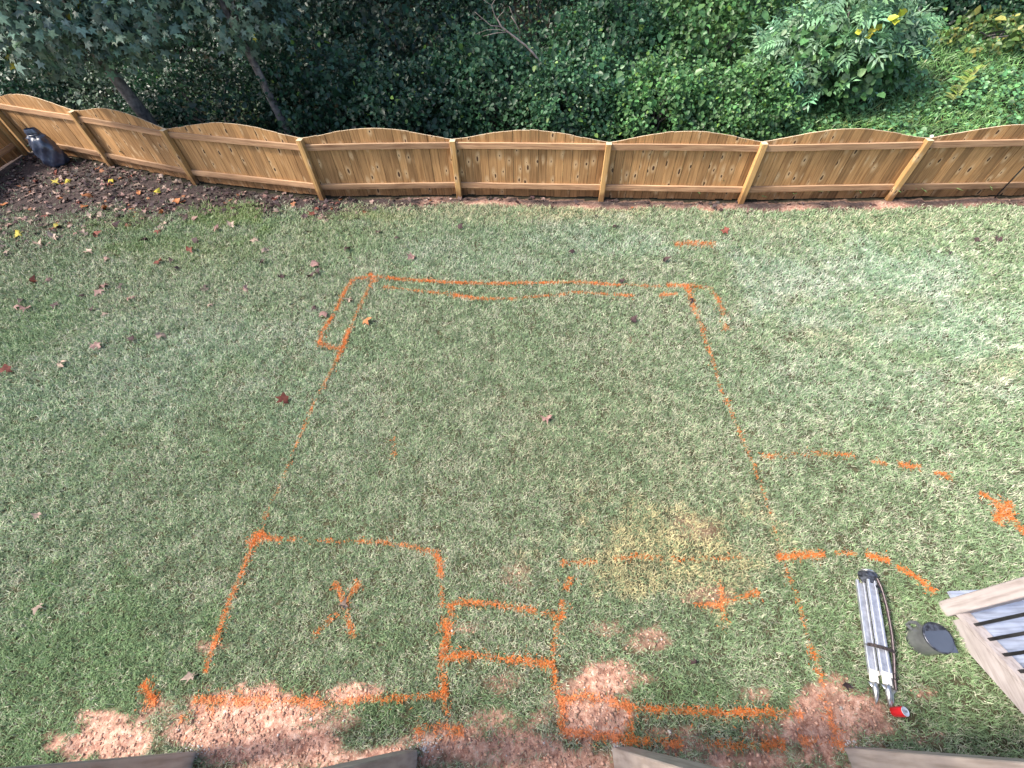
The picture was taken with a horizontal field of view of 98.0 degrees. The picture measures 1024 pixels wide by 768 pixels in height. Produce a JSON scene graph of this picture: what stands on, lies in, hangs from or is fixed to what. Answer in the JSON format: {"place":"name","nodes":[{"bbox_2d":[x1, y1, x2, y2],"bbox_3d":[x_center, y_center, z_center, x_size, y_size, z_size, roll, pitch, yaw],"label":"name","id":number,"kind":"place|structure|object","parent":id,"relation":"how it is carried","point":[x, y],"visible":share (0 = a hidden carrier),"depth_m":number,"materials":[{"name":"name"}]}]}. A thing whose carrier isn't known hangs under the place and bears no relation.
{"place":"outdoors","nodes":[
{"label":"outdoors","id":0,"kind":"place"},
{"bbox_2d":[0,0,1023,767],"bbox_3d":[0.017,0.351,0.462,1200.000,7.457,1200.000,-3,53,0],"label":"ground","id":1,"kind":"structure","parent":0,"point":[476,752],"depth_m":4.39,"materials":[{"name":"green plant"}]},
{"bbox_2d":[0,363,12,374],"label":"fallen leaf","id":2,"kind":"object","parent":1,"relation":"on","point":[7,368],"visible":1,"depth_m":5.68,"materials":[{"name":"brown plant"}]},
{"bbox_2d":[0,121,27,167],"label":"side fence","id":3,"kind":"object","parent":1,"relation":"on","point":[12,148],"visible":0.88,"depth_m":9.16,"materials":[{"name":"brown wood"}]},
{"bbox_2d":[0,0,53,31],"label":"background tree","id":4,"kind":"object","parent":1,"relation":"on","point":[30,8],"visible":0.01,"depth_m":11.54,"materials":[{"name":"plant"}]},
{"bbox_2d":[23,127,70,166],"bbox_3d":[-9.294,-4.723,8.869,0.496,0.680,0.419,-3,53,0],"label":"plastic bag","id":5,"kind":"object","parent":1,"relation":"on","point":[46,150],"visible":1,"depth_m":8.80,"materials":[{"name":"black plastic"}]},
{"bbox_2d":[57,360,64,366],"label":"fallen leaf","id":6,"kind":"object","parent":1,"relation":"on","point":[60,364],"visible":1,"depth_m":5.72,"materials":[{"name":"beige plant"}]},
{"bbox_2d":[0,50,124,128],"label":"vine shrub","id":7,"kind":"object","parent":1,"relation":"on","point":[6,78],"visible":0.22,"depth_m":8.93,"materials":[{"name":"green plant"}]},
{"bbox_2d":[82,193,93,197],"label":"fallen leaf","id":8,"kind":"object","parent":1,"relation":"on","point":[88,195],"visible":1,"depth_m":8.23,"materials":[{"name":"orange plant"}]},
{"bbox_2d":[94,286,103,295],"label":"fallen leaf","id":9,"kind":"object","parent":1,"relation":"on","point":[97,291],"visible":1,"depth_m":6.56,"materials":[{"name":"beige plant"}]},
{"bbox_2d":[16,54,188,146],"bbox_3d":[-8.801,-6.195,9.373,3.632,1.553,2.408,-3,53,0],"label":"vine shrub","id":10,"kind":"object","parent":1,"relation":"on","point":[80,104],"visible":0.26,"depth_m":9.09,"materials":[{"name":"green plant"}]},
{"bbox_2d":[0,0,215,125],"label":"leaning tree","id":11,"kind":"object","parent":1,"relation":"on","point":[104,34],"visible":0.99,"depth_m":6.67,"materials":[{"name":"green plant"}]},
{"bbox_2d":[90,0,273,97],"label":"vine shrub","id":12,"kind":"object","parent":1,"relation":"on","point":[194,34],"visible":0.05,"depth_m":10.03,"materials":[{"name":"green plant"}]},
{"bbox_2d":[91,24,312,151],"bbox_3d":[-6.221,-5.787,8.676,4.292,1.927,2.795,-3,53,0],"label":"vine shrub","id":13,"kind":"object","parent":1,"relation":"on","point":[162,104],"visible":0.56,"depth_m":8.44,"materials":[{"name":"green plant"}]},
{"bbox_2d":[162,0,306,136],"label":"leaning tree","id":14,"kind":"object","parent":1,"relation":"on","point":[243,31],"visible":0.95,"depth_m":7.12,"materials":[{"name":"green plant"}]},
{"bbox_2d":[240,284,247,292],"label":"fallen leaf","id":15,"kind":"object","parent":1,"relation":"on","point":[245,289],"visible":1,"depth_m":6.51,"materials":[{"name":"plant"}]},
{"bbox_2d":[141,0,357,48],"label":"background tree","id":16,"kind":"object","parent":1,"relation":"on","point":[295,5],"visible":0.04,"depth_m":11.57,"materials":[{"name":"plant"}]},
{"bbox_2d":[276,392,289,406],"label":"fallen leaf","id":17,"kind":"object","parent":1,"relation":"on","point":[283,397],"visible":1,"depth_m":5.25,"materials":[{"name":"brown plant"}]},
{"bbox_2d":[181,0,425,104],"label":"vine shrub","id":18,"kind":"object","parent":1,"relation":"on","point":[308,4],"visible":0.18,"depth_m":9.44,"materials":[{"name":"green plant"}]},
{"bbox_2d":[178,529,457,740],"bbox_3d":[-1.543,2.019,3.864,2.178,0.057,1.625,-3,53,0],"label":"sprayed box","id":19,"kind":"object","parent":1,"relation":"on","point":[240,702],"visible":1,"depth_m":3.53,"materials":[{"name":"orange paint"}]},
{"bbox_2d":[234,10,410,137],"bbox_3d":[-3.660,-5.837,8.526,3.265,1.997,2.460,-21,55,-13],"label":"vine shrub","id":20,"kind":"object","parent":1,"relation":"on","point":[320,87],"visible":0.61,"depth_m":8.16,"materials":[{"name":"green plant"}]},
{"bbox_2d":[339,596,347,609],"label":"fallen leaf","id":21,"kind":"object","parent":1,"relation":"on","point":[343,604],"visible":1,"depth_m":3.89,"materials":[{"name":"grey plant"}]},
{"bbox_2d":[362,317,371,324],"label":"fallen leaf","id":22,"kind":"object","parent":1,"relation":"on","point":[366,320],"visible":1,"depth_m":6.01,"materials":[{"name":"orange plant"}]},
{"bbox_2d":[299,0,510,101],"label":"vine shrub","id":23,"kind":"object","parent":1,"relation":"on","point":[375,12],"visible":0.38,"depth_m":8.96,"materials":[{"name":"green plant"}]},
{"bbox_2d":[333,45,484,139],"bbox_3d":[-1.961,-5.418,8.378,2.998,1.692,2.376,-3,53,0],"label":"vine shrub","id":24,"kind":"object","parent":1,"relation":"on","point":[377,91],"visible":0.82,"depth_m":8.04,"materials":[{"name":"green plant"}]},
{"bbox_2d":[401,0,570,140],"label":"vine shrub","id":25,"kind":"object","parent":1,"relation":"on","point":[479,63],"visible":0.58,"depth_m":8.21,"materials":[{"name":"green plant"}]},
{"bbox_2d":[59,575,935,767],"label":"dead straw","id":26,"kind":"object","parent":1,"relation":"on","point":[432,738],"visible":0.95,"depth_m":3.39,"materials":[{"name":"beige plant"}]},
{"bbox_2d":[56,543,942,767],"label":"clay clods","id":27,"kind":"object","parent":1,"relation":"on","point":[419,758],"visible":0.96,"depth_m":3.39,"materials":[{"name":"brown soil"}]},
{"bbox_2d":[439,595,570,698],"bbox_3d":[-0.068,2.108,3.734,1.106,0.049,0.735,7,53,7],"label":"sprayed rectangle","id":28,"kind":"object","parent":1,"relation":"on","point":[550,662],"visible":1,"depth_m":3.66},
{"bbox_2d":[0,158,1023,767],"bbox_3d":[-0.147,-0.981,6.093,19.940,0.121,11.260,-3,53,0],"label":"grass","id":29,"kind":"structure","parent":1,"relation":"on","point":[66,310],"depth_m":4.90,"materials":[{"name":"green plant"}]},
{"bbox_2d":[14,230,21,236],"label":"fallen leaf","id":30,"kind":"object","parent":29,"relation":"on","point":[17,232],"visible":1,"depth_m":7.56,"materials":[{"name":"yellow plant"}]},
{"bbox_2d":[18,305,29,311],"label":"fallen leaf","id":31,"kind":"object","parent":29,"relation":"on","point":[22,307],"visible":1,"depth_m":6.37,"materials":[{"name":"plant"}]},
{"bbox_2d":[29,274,35,282],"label":"fallen leaf","id":32,"kind":"object","parent":29,"relation":"on","point":[32,279],"visible":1,"depth_m":6.78,"materials":[{"name":"red plant"}]},
{"bbox_2d":[31,512,40,518],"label":"fallen leaf","id":33,"kind":"object","parent":29,"relation":"on","point":[35,515],"visible":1,"depth_m":4.47,"materials":[{"name":"beige plant"}]},
{"bbox_2d":[31,601,42,614],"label":"fallen leaf","id":34,"kind":"object","parent":29,"relation":"on","point":[34,609],"visible":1,"depth_m":3.93,"materials":[{"name":"beige plant"}]},
{"bbox_2d":[47,230,54,237],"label":"fallen leaf","id":35,"kind":"object","parent":29,"relation":"on","point":[49,234],"visible":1,"depth_m":7.47,"materials":[{"name":"brown plant"}]},
{"bbox_2d":[89,340,100,349],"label":"fallen leaf","id":36,"kind":"object","parent":29,"relation":"on","point":[93,346],"visible":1,"depth_m":5.89,"materials":[{"name":"brown plant"}]},
{"bbox_2d":[93,230,101,236],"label":"fallen leaf","id":37,"kind":"object","parent":29,"relation":"on","point":[95,233],"visible":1,"depth_m":7.46,"materials":[{"name":"brown plant"}]},
{"bbox_2d":[110,221,119,228],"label":"fallen leaf","id":38,"kind":"object","parent":29,"relation":"on","point":[114,224],"visible":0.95,"depth_m":7.62,"materials":[{"name":"brown plant"}]},
{"bbox_2d":[135,675,160,711],"bbox_3d":[-2.911,2.478,3.568,0.206,0.045,0.259,-18,54,-11],"label":"sprayed dash","id":39,"kind":"object","parent":29,"relation":"on","point":[152,697],"visible":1,"depth_m":3.56,"materials":[{"name":"orange paint"}]},
{"bbox_2d":[154,332,166,338],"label":"fallen leaf","id":40,"kind":"object","parent":29,"relation":"on","point":[158,334],"visible":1,"depth_m":5.99,"materials":[{"name":"plant"}]},
{"bbox_2d":[181,671,195,683],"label":"fallen leaf","id":41,"kind":"object","parent":29,"relation":"on","point":[188,676],"visible":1,"depth_m":3.60,"materials":[{"name":"beige plant"}]},
{"bbox_2d":[310,260,318,266],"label":"fallen leaf","id":42,"kind":"object","parent":29,"relation":"on","point":[313,263],"visible":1,"depth_m":6.81,"materials":[{"name":"pink plant"}]},
{"bbox_2d":[319,311,327,316],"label":"fallen leaf","id":43,"kind":"object","parent":29,"relation":"on","point":[323,313],"visible":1,"depth_m":6.11,"materials":[{"name":"plant"}]},
{"bbox_2d":[313,579,362,638],"bbox_3d":[-1.509,1.965,3.898,0.432,0.035,0.500,-3,53,0],"label":"sprayed cross","id":44,"kind":"object","parent":29,"relation":"on","point":[342,594],"visible":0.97,"depth_m":3.94,"materials":[{"name":"orange paint"}]},
{"bbox_2d":[314,275,370,352],"bbox_3d":[-2.354,-1.041,6.203,0.461,0.040,1.610,3,53,4],"label":"sprayed step","id":45,"kind":"object","parent":29,"relation":"on","point":[319,342],"visible":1,"depth_m":6.12,"materials":[{"name":"orange paint"}]},
{"bbox_2d":[406,252,414,259],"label":"fallen leaf","id":46,"kind":"object","parent":29,"relation":"on","point":[410,255],"visible":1,"depth_m":6.82,"materials":[{"name":"beige plant"}]},
{"bbox_2d":[630,315,636,321],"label":"fallen leaf","id":47,"kind":"object","parent":29,"relation":"on","point":[633,319],"visible":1,"depth_m":5.89,"materials":[{"name":"brown plant"}]},
{"bbox_2d":[688,658,696,664],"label":"fallen leaf","id":48,"kind":"object","parent":29,"relation":"on","point":[694,661],"visible":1,"depth_m":3.56,"materials":[{"name":"brown plant"}]},
{"bbox_2d":[675,237,714,248],"bbox_3d":[2.828,-2.193,6.890,0.682,0.047,0.341,-3,53,0],"label":"sprayed dash","id":49,"kind":"object","parent":29,"relation":"on","point":[687,242],"visible":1,"depth_m":6.88,"materials":[{"name":"orange paint"}]},
{"bbox_2d":[689,282,730,331],"bbox_3d":[2.754,-1.100,6.065,0.381,0.040,1.010,-14,54,-8],"label":"sprayed corner","id":50,"kind":"object","parent":29,"relation":"on","point":[715,303],"visible":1,"depth_m":6.08,"materials":[{"name":"orange paint"}]},
{"bbox_2d":[693,579,762,632],"bbox_3d":[1.868,1.864,3.849,0.581,0.038,0.357,-28,57,-18],"label":"spray paint marking","id":51,"kind":"object","parent":29,"relation":"on","point":[720,604],"visible":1,"depth_m":3.85,"materials":[{"name":"orange paint"}]},
{"bbox_2d":[557,546,937,596],"bbox_3d":[2.051,1.663,3.990,3.300,0.036,0.428,0,53,2],"label":"sprayed arc","id":52,"kind":"object","parent":29,"relation":"on","point":[872,557],"visible":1,"depth_m":4.05,"materials":[{"name":"orange paint"}]},
{"bbox_2d":[758,450,854,468],"bbox_3d":[3.091,0.750,4.649,1.009,0.037,0.234,-3,53,0],"label":"sprayed dash","id":53,"kind":"object","parent":29,"relation":"on","point":[841,454],"visible":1,"depth_m":4.66,"materials":[{"name":"orange paint"}]},
{"bbox_2d":[855,569,898,707],"bbox_3d":[2.968,2.027,3.615,0.222,0.148,1.014,13,54,12],"label":"surveying tripod","id":54,"kind":"object","parent":29,"relation":"on","point":[869,578],"visible":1,"depth_m":3.60,"materials":[{"name":"metal"}]},
{"bbox_2d":[897,460,920,470],"bbox_3d":[4.069,0.836,4.549,0.252,0.034,0.152,-3,53,0],"label":"sprayed dash","id":55,"kind":"object","parent":29,"relation":"on","point":[908,465],"visible":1,"depth_m":4.56,"materials":[{"name":"orange paint"}]},
{"bbox_2d":[905,620,957,655],"bbox_3d":[3.330,2.031,3.561,0.224,0.227,0.248,-3,53,0],"label":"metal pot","id":56,"kind":"object","parent":29,"relation":"on","point":[930,638],"visible":1,"depth_m":3.49,"materials":[{"name":"grey metal"}]},
{"bbox_2d":[934,470,953,479],"bbox_3d":[4.354,0.918,4.475,0.204,0.036,0.121,7,53,8],"label":"sprayed dash","id":57,"kind":"object","parent":29,"relation":"on","point":[942,474],"visible":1,"depth_m":4.49,"materials":[{"name":"orange paint"}]},
{"bbox_2d":[978,491,1023,533],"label":"sprayed star","id":58,"kind":"object","parent":29,"relation":"on","point":[999,516],"visible":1,"depth_m":4.24,"materials":[{"name":"orange paint"}]},
{"bbox_2d":[0,94,1023,203],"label":"wooden fence","id":59,"kind":"object","parent":1,"relation":"on","point":[848,163],"visible":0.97,"depth_m":7.40,"materials":[{"name":"brown wood"}]},
{"bbox_2d":[0,0,1023,194],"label":"undergrowth","id":60,"kind":"object","parent":1,"relation":"on","point":[967,92],"visible":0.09,"depth_m":8.37,"materials":[{"name":"green plant"}]},
{"bbox_2d":[0,151,1023,256],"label":"leaf litter","id":61,"kind":"object","parent":1,"relation":"on","point":[88,183],"visible":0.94,"depth_m":8.20,"materials":[{"name":"brown plant"}]},
{"bbox_2d":[3,746,1023,767],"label":"raised deck","id":62,"kind":"structure","parent":1,"relation":"on","point":[858,757],"depth_m":2.67,"materials":[{"name":"beige paint"}]},
{"bbox_2d":[174,726,869,761],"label":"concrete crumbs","id":63,"kind":"object","parent":1,"relation":"on","point":[458,746],"visible":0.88,"depth_m":3.33,"materials":[{"name":"grey concrete"}]},
{"bbox_2d":[202,271,845,736],"bbox_3d":[0.128,0.450,5.008,5.163,0.085,5.140,3,53,4],"label":"sprayed outline","id":64,"kind":"object","parent":1,"relation":"on","point":[812,653],"visible":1,"depth_m":5.06,"materials":[{"name":"orange paint"}]},
{"bbox_2d":[384,285,677,300],"bbox_3d":[0.220,-1.261,6.282,4.237,0.045,0.348,2,53,4],"label":"sprayed second line","id":65,"kind":"object","parent":1,"relation":"on","point":[458,294],"visible":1,"depth_m":6.28,"materials":[{"name":"orange paint"}]},
{"bbox_2d":[421,0,641,77],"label":"vine shrub","id":66,"kind":"object","parent":1,"relation":"on","point":[499,5],"visible":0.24,"depth_m":9.55,"materials":[{"name":"green plant"}]},
{"bbox_2d":[540,415,551,424],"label":"fallen leaf","id":67,"kind":"object","parent":1,"relation":"on","point":[546,418],"visible":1,"depth_m":5.00,"materials":[{"name":"beige plant"}]},
{"bbox_2d":[494,23,666,152],"bbox_3d":[1.367,-5.415,8.168,3.452,1.815,2.325,-3,53,0],"label":"vine shrub","id":68,"kind":"object","parent":1,"relation":"on","point":[572,79],"visible":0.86,"depth_m":7.82,"materials":[{"name":"green plant"}]},
{"bbox_2d":[475,0,553,78],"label":"dead branch","id":69,"kind":"object","parent":68,"relation":"in","point":[520,41],"visible":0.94,"depth_m":7.51,"materials":[{"name":"wood"}]},
{"bbox_2d":[523,0,702,115],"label":"vine shrub","id":70,"kind":"object","parent":1,"relation":"on","point":[641,28],"visible":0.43,"depth_m":8.55,"materials":[{"name":"green plant"}]},
{"bbox_2d":[412,685,845,757],"bbox_3d":[0.865,2.560,3.381,3.234,0.076,0.431,1,53,3],"label":"sprayed footing","id":71,"kind":"object","parent":1,"relation":"on","point":[612,736],"visible":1,"depth_m":3.37,"materials":[{"name":"orange paint"}]},
{"bbox_2d":[579,0,726,37],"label":"vine shrub","id":72,"kind":"object","parent":1,"relation":"on","point":[647,14],"visible":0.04,"depth_m":10.09,"materials":[{"name":"green plant"}]},
{"bbox_2d":[577,31,733,153],"bbox_3d":[2.651,-5.245,8.082,2.920,1.666,2.027,-3,53,0],"label":"vine shrub","id":73,"kind":"object","parent":1,"relation":"on","point":[678,86],"visible":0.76,"depth_m":7.77,"materials":[{"name":"green plant"}]},
{"bbox_2d":[628,0,815,92],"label":"vine shrub","id":74,"kind":"object","parent":1,"relation":"on","point":[745,10],"visible":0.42,"depth_m":8.50,"materials":[{"name":"green plant"}]},
{"bbox_2d":[720,226,728,233],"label":"fallen leaf","id":75,"kind":"object","parent":1,"relation":"on","point":[726,229],"visible":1,"depth_m":7.01,"materials":[{"name":"brown plant"}]},
{"bbox_2d":[658,48,813,140],"bbox_3d":[4.234,-5.230,8.091,3.000,1.384,2.353,-27,57,-17],"label":"vine shrub","id":76,"kind":"object","parent":1,"relation":"on","point":[780,108],"visible":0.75,"depth_m":7.79,"materials":[{"name":"green plant"}]},
{"bbox_2d":[728,30,843,106],"bbox_3d":[5.435,-6.205,8.623,2.400,1.175,2.254,-31,58,-20],"label":"vine shrub","id":77,"kind":"object","parent":1,"relation":"on","point":[822,97],"visible":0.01,"depth_m":8.40,"materials":[{"name":"green plant"}]},
{"bbox_2d":[652,0,1023,196],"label":"slope grass","id":78,"kind":"structure","parent":1,"relation":"on","point":[985,56],"depth_m":8.34,"materials":[{"name":"green plant"}]},
{"bbox_2d":[739,0,947,115],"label":"feathery shrub","id":79,"kind":"object","parent":1,"relation":"on","point":[869,46],"visible":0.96,"depth_m":7.55,"materials":[{"name":"green plant"}]},
{"bbox_2d":[842,682,853,690],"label":"fallen leaf","id":80,"kind":"object","parent":1,"relation":"on","point":[847,685],"visible":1,"depth_m":3.43,"materials":[{"name":"brown plant"}]},
{"bbox_2d":[872,457,887,471],"bbox_3d":[3.788,0.816,4.572,0.167,0.034,0.151,-11,53,-6],"label":"sprayed dash","id":81,"kind":"object","parent":1,"relation":"on","point":[885,464],"visible":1,"depth_m":4.58,"materials":[{"name":"orange paint"}]},
{"bbox_2d":[889,706,909,716],"bbox_3d":[2.898,2.453,3.329,0.085,0.119,0.066,-3,53,0],"label":"red can","id":82,"kind":"object","parent":1,"relation":"on","point":[898,711],"visible":0.99,"depth_m":3.31,"materials":[{"name":"paint"}]},
{"bbox_2d":[901,0,1023,27],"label":"vine shrub","id":83,"kind":"object","parent":1,"relation":"on","point":[953,9],"visible":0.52,"depth_m":8.99,"materials":[{"name":"green plant"}]},
{"bbox_2d":[945,64,984,108],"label":"tall weed","id":84,"kind":"object","parent":1,"relation":"on","point":[970,73],"visible":1,"depth_m":8.21,"materials":[{"name":"green plant"}]},
{"bbox_2d":[921,5,1023,57],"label":"yellowing shrub","id":85,"kind":"object","parent":1,"relation":"on","point":[1013,37],"visible":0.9,"depth_m":8.70,"materials":[{"name":"green plant"}]},
{"bbox_2d":[939,577,1023,713],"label":"stair","id":86,"kind":"object","parent":1,"relation":"on","point":[989,623],"visible":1,"depth_m":3.45,"materials":[{"name":"beige paint"}]},
{"bbox_2d":[995,236,1002,242],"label":"fallen leaf","id":87,"kind":"object","parent":1,"relation":"on","point":[998,239],"visible":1,"depth_m":6.69,"materials":[{"name":"brown plant"}]},
{"bbox_2d":[986,0,1023,28],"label":"vine shrub","id":88,"kind":"object","parent":1,"relation":"on","point":[1013,10],"visible":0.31,"depth_m":8.90,"materials":[{"name":"green plant"}]}
]}

